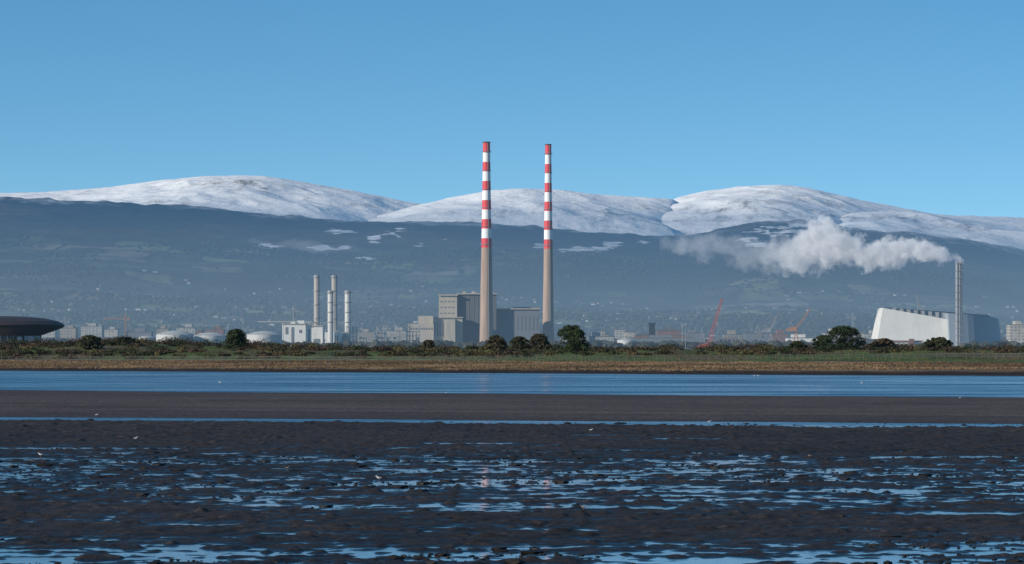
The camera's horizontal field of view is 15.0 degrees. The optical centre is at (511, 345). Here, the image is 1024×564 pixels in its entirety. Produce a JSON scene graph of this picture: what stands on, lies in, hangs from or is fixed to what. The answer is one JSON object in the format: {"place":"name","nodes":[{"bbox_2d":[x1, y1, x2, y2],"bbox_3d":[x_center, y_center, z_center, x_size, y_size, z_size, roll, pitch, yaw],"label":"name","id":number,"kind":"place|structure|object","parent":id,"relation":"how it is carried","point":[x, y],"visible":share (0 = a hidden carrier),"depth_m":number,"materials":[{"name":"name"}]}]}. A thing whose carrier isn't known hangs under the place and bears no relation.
{"place":"outdoors","nodes":[
{"label":"outdoors","id":0,"kind":"place"},
{"bbox_2d":[0,175,419,220],"bbox_3d":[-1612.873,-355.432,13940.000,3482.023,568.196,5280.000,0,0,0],"label":"snowy mountain","id":1,"kind":"structure","parent":0,"point":[264,195],"depth_m":12996.25,"materials":[{"name":"white snow"}]},
{"bbox_2d":[0,390,1023,563],"bbox_3d":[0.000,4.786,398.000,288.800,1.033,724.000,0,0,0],"label":"tidal mudflat","id":2,"kind":"structure","parent":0,"point":[752,525],"depth_m":135.89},
{"bbox_2d":[0,422,1023,563],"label":"seaweed clumps","id":3,"kind":"object","parent":2,"relation":"on","point":[533,551],"visible":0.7,"depth_m":125.25,"materials":[{"name":"black plant"}]},
{"bbox_2d":[0,197,1023,339],"bbox_3d":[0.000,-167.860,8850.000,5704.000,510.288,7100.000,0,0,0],"label":"forested hills","id":4,"kind":"structure","parent":0,"point":[101,228],"depth_m":9110.99,"materials":[{"name":"plant"}]},
{"bbox_2d":[0,233,1023,338],"bbox_3d":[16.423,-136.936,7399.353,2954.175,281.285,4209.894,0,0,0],"label":"hillside trees","id":5,"kind":"object","parent":4,"relation":"on","point":[819,321],"visible":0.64,"depth_m":7561.39,"materials":[{"name":"green plant"}]},
{"bbox_2d":[0,269,1023,338],"bbox_3d":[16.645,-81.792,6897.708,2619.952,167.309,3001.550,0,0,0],"label":"hillside houses","id":6,"kind":"structure","parent":4,"relation":"on","point":[672,316],"depth_m":7044.04,"materials":[{"name":"white concrete"}]},
{"bbox_2d":[0,371,1023,563],"bbox_3d":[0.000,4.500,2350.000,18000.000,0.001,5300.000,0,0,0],"label":"bay water","id":7,"kind":"structure","parent":0,"point":[687,384],"depth_m":237.98,"materials":[{"name":"blue liquid"}]},
{"bbox_2d":[0,343,1023,375],"bbox_3d":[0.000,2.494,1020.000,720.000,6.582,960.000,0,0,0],"label":"grassland","id":8,"kind":"structure","parent":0,"point":[980,372],"depth_m":771.56,"materials":[{"name":"green plant"}]},
{"bbox_2d":[76,335,104,349],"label":"tree","id":9,"kind":"object","parent":8,"relation":"on","point":[92,342],"visible":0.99,"depth_m":1058.74,"materials":[{"name":"green plant"}]},
{"bbox_2d":[111,337,140,344],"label":"tree","id":10,"kind":"object","parent":8,"relation":"on","point":[123,339],"visible":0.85,"depth_m":1098.42,"materials":[{"name":"green plant"}]},
{"bbox_2d":[223,328,248,348],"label":"tree","id":11,"kind":"object","parent":8,"relation":"on","point":[235,337],"visible":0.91,"depth_m":1078.53,"materials":[{"name":"green plant"}]},
{"bbox_2d":[420,340,434,349],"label":"tree","id":12,"kind":"object","parent":8,"relation":"on","point":[427,344],"visible":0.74,"depth_m":1059.06,"materials":[{"name":"green plant"}]},
{"bbox_2d":[484,334,508,350],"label":"tree","id":13,"kind":"object","parent":8,"relation":"on","point":[497,342],"visible":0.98,"depth_m":1058.88,"materials":[{"name":"green plant"}]},
{"bbox_2d":[0,353,1018,361],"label":"wire fence","id":14,"kind":"object","parent":8,"relation":"on","point":[408,359],"visible":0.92,"depth_m":832.43,"materials":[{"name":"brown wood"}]},
{"bbox_2d":[0,334,1022,350],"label":"scrub thicket","id":15,"kind":"object","parent":8,"relation":"on","point":[168,342],"visible":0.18,"depth_m":1114.02,"materials":[{"name":"green plant"}]},
{"bbox_2d":[0,337,1023,359],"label":"gorse bushes","id":16,"kind":"object","parent":8,"relation":"on","point":[18,352],"visible":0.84,"depth_m":981.38,"materials":[{"name":"green plant"}]},
{"bbox_2d":[0,359,1023,371],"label":"marsh grass","id":17,"kind":"structure","parent":8,"relation":"on","point":[741,366],"depth_m":720.60,"materials":[{"name":"brown plant"}]},
{"bbox_2d":[509,336,529,349],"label":"tree","id":18,"kind":"object","parent":8,"relation":"on","point":[519,342],"visible":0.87,"depth_m":1078.62,"materials":[{"name":"green plant"}]},
{"bbox_2d":[527,333,551,349],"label":"tree","id":19,"kind":"object","parent":8,"relation":"on","point":[540,344],"visible":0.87,"depth_m":1088.81,"materials":[{"name":"green plant"}]},
{"bbox_2d":[553,324,590,352],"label":"tree","id":20,"kind":"object","parent":8,"relation":"on","point":[574,334],"visible":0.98,"depth_m":1018.72,"materials":[{"name":"green plant"}]},
{"bbox_2d":[787,340,807,349],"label":"tree","id":21,"kind":"object","parent":8,"relation":"on","point":[798,344],"visible":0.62,"depth_m":1089.13,"materials":[{"name":"green plant"}]},
{"bbox_2d":[811,335,834,350],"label":"tree","id":22,"kind":"object","parent":8,"relation":"on","point":[818,342],"visible":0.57,"depth_m":1060.82,"materials":[{"name":"green plant"}]},
{"bbox_2d":[817,325,865,350],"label":"tree","id":23,"kind":"object","parent":8,"relation":"on","point":[841,340],"visible":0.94,"depth_m":1048.15,"materials":[{"name":"green plant"}]},
{"bbox_2d":[867,338,894,349],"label":"tree","id":24,"kind":"object","parent":8,"relation":"on","point":[877,343],"visible":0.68,"depth_m":1058.77,"materials":[{"name":"green plant"}]},
{"bbox_2d":[920,337,952,349],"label":"tree","id":25,"kind":"object","parent":8,"relation":"on","point":[940,342],"visible":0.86,"depth_m":998.30,"materials":[{"name":"green plant"}]},
{"bbox_2d":[0,0,1023,217],"label":"sky","id":26,"kind":"structure","parent":0,"point":[918,105],"materials":[{"name":"blue"}]},
{"bbox_2d":[368,188,681,235],"bbox_3d":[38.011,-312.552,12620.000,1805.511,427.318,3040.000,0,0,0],"label":"snowy mountain","id":27,"kind":"structure","parent":0,"point":[585,212],"depth_m":11874.53,"materials":[{"name":"white snow"}]},
{"bbox_2d":[661,185,931,234],"bbox_3d":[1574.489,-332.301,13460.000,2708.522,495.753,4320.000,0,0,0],"label":"snowy mountain","id":28,"kind":"structure","parent":0,"point":[703,212],"depth_m":12458.74,"materials":[{"name":"white snow"}]},
{"bbox_2d":[839,211,1023,248],"bbox_3d":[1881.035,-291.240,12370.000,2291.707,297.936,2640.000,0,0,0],"label":"snowy mountain","id":29,"kind":"structure","parent":0,"point":[1004,231],"depth_m":12085.95,"materials":[{"name":"white snow"}]},
{"bbox_3d":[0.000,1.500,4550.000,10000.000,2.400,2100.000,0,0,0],"label":"city ground","id":30,"kind":"structure","parent":0,"visible":0},
{"bbox_2d":[1,336,38,342],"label":"glass wall","id":31,"kind":"structure","parent":30,"relation":"on","point":[5,338],"depth_m":1762.96,"materials":[{"name":"black glass"}]},
{"bbox_2d":[0,335,40,341],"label":"white panels","id":32,"kind":"object","parent":31,"relation":"on","point":[29,338],"visible":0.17,"depth_m":1762.00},
{"bbox_2d":[0,316,64,335],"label":"roof","id":33,"kind":"structure","parent":31,"relation":"on","point":[20,326],"depth_m":1760.43,"materials":[{"name":"grey metal"}]},
{"bbox_2d":[42,330,57,337],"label":"walls","id":34,"kind":"structure","parent":30,"relation":"on","point":[55,332],"depth_m":4700.00,"materials":[{"name":"concrete"}]},
{"bbox_2d":[60,325,77,337],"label":"walls","id":35,"kind":"structure","parent":30,"relation":"on","point":[73,329],"depth_m":4500.00,"materials":[{"name":"grey concrete"}]},
{"bbox_2d":[81,323,103,337],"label":"walls","id":36,"kind":"structure","parent":30,"relation":"on","point":[91,325],"depth_m":4450.00,"materials":[{"name":"grey concrete"}]},
{"bbox_2d":[82,327,97,336],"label":"windows","id":37,"kind":"structure","parent":36,"relation":"attached to","point":[89,330],"depth_m":4449.88,"materials":[{"name":"grey glass"}]},
{"bbox_2d":[104,327,118,337],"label":"walls","id":38,"kind":"structure","parent":30,"relation":"on","point":[107,333],"depth_m":4600.00,"materials":[{"name":"concrete"}]},
{"bbox_2d":[124,328,152,338],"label":"warehouse","id":39,"kind":"structure","parent":30,"relation":"on","point":[139,332],"depth_m":4300.00,"materials":[{"name":"grey metal"}]},
{"bbox_2d":[138,336,155,340],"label":"storage tank","id":40,"kind":"object","parent":30,"relation":"on","point":[152,338],"visible":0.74,"depth_m":3754.06,"materials":[{"name":"metal"}]},
{"bbox_2d":[157,325,169,332],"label":"walls","id":41,"kind":"structure","parent":30,"relation":"on","point":[163,330],"depth_m":4700.00,"materials":[{"name":"grey concrete"}]},
{"bbox_2d":[156,331,193,341],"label":"storage tank","id":42,"kind":"object","parent":30,"relation":"on","point":[168,334],"visible":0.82,"depth_m":3687.10,"materials":[{"name":"metal"}]},
{"bbox_2d":[176,324,196,333],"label":"walls","id":43,"kind":"structure","parent":30,"relation":"on","point":[188,329],"depth_m":4600.00,"materials":[{"name":"grey concrete"}]},
{"bbox_2d":[194,332,226,344],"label":"storage tank","id":44,"kind":"object","parent":30,"relation":"on","point":[212,336],"visible":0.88,"depth_m":3707.14,"materials":[{"name":"metal"}]},
{"bbox_2d":[206,327,224,333],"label":"walls","id":45,"kind":"structure","parent":30,"relation":"on","point":[222,331],"depth_m":4500.00,"materials":[{"name":"brick"}]},
{"bbox_2d":[247,331,281,343],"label":"storage tank","id":46,"kind":"object","parent":30,"relation":"on","point":[272,337],"visible":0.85,"depth_m":3676.26,"materials":[{"name":"metal"}]},
{"bbox_2d":[258,307,313,321],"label":"cable stayed bridge","id":47,"kind":"structure","parent":30,"relation":"on","point":[294,311],"depth_m":4899.50,"materials":[{"name":"concrete"}]},
{"bbox_2d":[282,321,341,343],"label":"gas turbine plant","id":48,"kind":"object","parent":30,"relation":"on","point":[299,331],"visible":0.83,"depth_m":3850.00,"materials":[{"name":"metal"}]},
{"bbox_2d":[285,327,337,343],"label":"doors and louvres","id":49,"kind":"structure","parent":48,"relation":"in","point":[286,328],"depth_m":3849.96,"materials":[{"name":"grey metal"}]},
{"bbox_2d":[313,275,319,324],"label":"steel stack","id":50,"kind":"object","parent":30,"relation":"on","point":[316,304],"visible":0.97,"depth_m":3897.46,"materials":[{"name":"grey metal"}]},
{"bbox_2d":[327,290,333,342],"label":"steel stack","id":51,"kind":"object","parent":30,"relation":"on","point":[330,302],"visible":0.95,"depth_m":3837.40,"materials":[{"name":"grey metal"}]},
{"bbox_2d":[332,275,337,331],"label":"steel stack","id":52,"kind":"object","parent":30,"relation":"on","point":[334,287],"visible":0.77,"depth_m":3987.18,"materials":[{"name":"grey metal"}]},
{"bbox_2d":[325,331,366,343],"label":"pipe rack","id":53,"kind":"object","parent":30,"relation":"on","point":[362,339],"visible":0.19,"depth_m":3930.00,"materials":[{"name":"metal"}]},
{"bbox_2d":[344,290,351,341],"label":"steel stack","id":54,"kind":"object","parent":30,"relation":"on","point":[347,302],"visible":0.91,"depth_m":3857.32,"materials":[{"name":"grey metal"}]},
{"bbox_2d":[341,326,356,343],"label":"boiler frame","id":55,"kind":"object","parent":30,"relation":"on","point":[343,338],"visible":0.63,"depth_m":3852.73,"materials":[{"name":"metal"}]},
{"bbox_2d":[358,329,372,341],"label":"walls","id":56,"kind":"structure","parent":30,"relation":"on","point":[363,333],"depth_m":4600.00,"materials":[{"name":"grey concrete"}]},
{"bbox_2d":[373,325,419,342],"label":"pipe rack","id":57,"kind":"object","parent":30,"relation":"on","point":[379,335],"visible":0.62,"depth_m":3949.68,"materials":[{"name":"metal"}]},
{"bbox_2d":[387,328,405,339],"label":"walls","id":58,"kind":"structure","parent":30,"relation":"on","point":[397,334],"depth_m":4700.00,"materials":[{"name":"concrete"}]},
{"bbox_2d":[408,291,539,342],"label":"power station","id":59,"kind":"object","parent":30,"relation":"on","point":[457,319],"visible":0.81,"depth_m":4080.00,"materials":[{"name":"concrete"}]},
{"bbox_2d":[410,296,536,341],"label":"windows","id":60,"kind":"structure","parent":59,"relation":"in","point":[473,326],"depth_m":4089.27,"materials":[{"name":"grey glass"}]},
{"bbox_2d":[480,142,492,341],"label":"striped chimney","id":61,"kind":"object","parent":30,"relation":"on","point":[486,308],"visible":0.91,"depth_m":3995.62,"materials":[{"name":"red paint"}]},
{"bbox_2d":[41,337,1005,349],"bbox_3d":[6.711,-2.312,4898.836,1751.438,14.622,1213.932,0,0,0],"label":"suburb houses","id":62,"kind":"structure","parent":30,"relation":"on","point":[615,340],"depth_m":4325.58,"materials":[{"name":"concrete"}]},
{"bbox_2d":[542,144,553,340],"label":"striped chimney","id":63,"kind":"object","parent":30,"relation":"on","point":[548,316],"visible":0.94,"depth_m":4176.06,"materials":[{"name":"red paint"}]},
{"bbox_2d":[588,332,613,341],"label":"warehouse","id":64,"kind":"structure","parent":30,"relation":"on","point":[594,336],"depth_m":4200.00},
{"bbox_2d":[615,330,625,338],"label":"walls","id":65,"kind":"structure","parent":30,"relation":"on","point":[619,335],"depth_m":4500.00,"materials":[{"name":"grey concrete"}]},
{"bbox_2d":[617,338,636,346],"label":"storage tank","id":66,"kind":"object","parent":30,"relation":"on","point":[624,341],"visible":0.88,"depth_m":3891.95,"materials":[{"name":"metal"}]},
{"bbox_2d":[624,332,635,337],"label":"walls","id":67,"kind":"structure","parent":30,"relation":"on","point":[627,334],"depth_m":4400.00,"materials":[{"name":"concrete"}]},
{"bbox_2d":[634,332,648,339],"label":"brick mill","id":68,"kind":"object","parent":30,"relation":"on","point":[643,335],"visible":0.11,"depth_m":4249.60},
{"bbox_2d":[648,323,655,337],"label":"brick tower","id":69,"kind":"structure","parent":30,"relation":"on","point":[651,328],"depth_m":4240.00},
{"bbox_2d":[282,339,1023,349],"bbox_3d":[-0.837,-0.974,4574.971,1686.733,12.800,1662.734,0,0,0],"label":"city trees","id":70,"kind":"object","parent":30,"relation":"on","point":[596,343],"visible":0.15,"depth_m":3790.72,"materials":[{"name":"green plant"}]},
{"bbox_2d":[636,335,691,342],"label":"warehouse","id":71,"kind":"structure","parent":30,"relation":"on","point":[656,338],"depth_m":4150.00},
{"bbox_2d":[656,327,681,334],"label":"brick mill","id":72,"kind":"object","parent":30,"relation":"on","point":[665,331],"visible":0.16,"depth_m":4350.00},
{"bbox_2d":[669,332,684,337],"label":"brick mill","id":73,"kind":"object","parent":30,"relation":"on","point":[674,334],"visible":0.09,"depth_m":4230.00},
{"bbox_2d":[686,330,705,342],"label":"warehouse","id":74,"kind":"structure","parent":30,"relation":"on","point":[694,335],"depth_m":4300.00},
{"bbox_2d":[697,298,722,346],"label":"harbour crane","id":75,"kind":"object","parent":30,"relation":"on","point":[721,303],"visible":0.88,"depth_m":3698.89,"materials":[{"name":"metal"}]},
{"bbox_2d":[723,330,741,340],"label":"walls","id":76,"kind":"structure","parent":30,"relation":"on","point":[731,331],"depth_m":4400.95,"materials":[{"name":"grey concrete"}]},
{"bbox_2d":[709,335,770,342],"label":"pipe rack","id":77,"kind":"object","parent":30,"relation":"on","point":[753,340],"visible":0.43,"depth_m":3902.00,"materials":[{"name":"grey metal"}]},
{"bbox_2d":[743,331,767,341],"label":"walls","id":78,"kind":"structure","parent":30,"relation":"on","point":[748,335],"depth_m":4600.00,"materials":[{"name":"grey concrete"}]},
{"bbox_2d":[753,311,781,340],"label":"harbour crane","id":79,"kind":"object","parent":30,"relation":"on","point":[762,333],"visible":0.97,"depth_m":4098.86,"materials":[{"name":"metal"}]},
{"bbox_2d":[761,315,777,340],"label":"harbour crane","id":80,"kind":"object","parent":30,"relation":"on","point":[769,329],"visible":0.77,"depth_m":4298.88,"materials":[{"name":"metal"}]},
{"bbox_2d":[769,330,787,341],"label":"walls","id":81,"kind":"structure","parent":30,"relation":"on","point":[780,333],"depth_m":4500.00,"materials":[{"name":"brick"}]},
{"bbox_2d":[786,309,810,340],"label":"harbour crane","id":82,"kind":"object","parent":30,"relation":"on","point":[793,329],"visible":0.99,"depth_m":3998.74,"materials":[{"name":"orange paint"}]},
{"bbox_2d":[785,334,816,341],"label":"warehouse","id":83,"kind":"structure","parent":30,"relation":"on","point":[803,337],"depth_m":4100.00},
{"bbox_2d":[861,330,872,338],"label":"walls","id":84,"kind":"structure","parent":30,"relation":"on","point":[869,334],"depth_m":4500.00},
{"bbox_2d":[891,342,921,346],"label":"annex","id":85,"kind":"object","parent":30,"relation":"on","point":[915,343],"visible":0.21,"depth_m":3740.00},
{"bbox_2d":[892,339,922,345],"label":"annex roof","id":86,"kind":"structure","parent":85,"relation":"on","point":[911,341],"depth_m":3739.00,"materials":[{"name":"metal"}]},
{"bbox_2d":[871,308,947,342],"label":"white hall","id":87,"kind":"structure","parent":30,"relation":"on","point":[890,324],"depth_m":3804.87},
{"bbox_2d":[892,308,944,317],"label":"roof vents","id":88,"kind":"object","parent":87,"relation":"on","point":[929,313],"visible":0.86,"depth_m":3830.00,"materials":[{"name":"metal"}]},
{"bbox_2d":[916,295,925,309],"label":"harbour crane","id":89,"kind":"object","parent":30,"relation":"on","point":[918,304],"visible":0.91,"depth_m":4099.04,"materials":[{"name":"metal"}]},
{"bbox_2d":[955,262,962,345],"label":"incinerator stack","id":90,"kind":"object","parent":30,"relation":"on","point":[958,306],"visible":0.9,"depth_m":3768.54,"materials":[{"name":"metal"}]},
{"bbox_2d":[937,312,1001,349],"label":"curved hall","id":91,"kind":"structure","parent":30,"relation":"on","point":[978,328],"depth_m":3800.53,"materials":[{"name":"silver metal"}]},
{"bbox_2d":[883,307,990,316],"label":"roof ridge","id":92,"kind":"structure","parent":91,"relation":"on","point":[919,311],"depth_m":3867.52,"materials":[{"name":"grey metal"}]},
{"bbox_2d":[1006,321,1023,342],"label":"tower block","id":93,"kind":"structure","parent":30,"relation":"on","point":[1015,331],"depth_m":4200.00,"materials":[{"name":"concrete"}]},
{"bbox_2d":[1007,326,1023,342],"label":"windows","id":94,"kind":"structure","parent":93,"relation":"in","point":[1007,326],"depth_m":4199.55,"materials":[{"name":"grey glass"}]}
]}

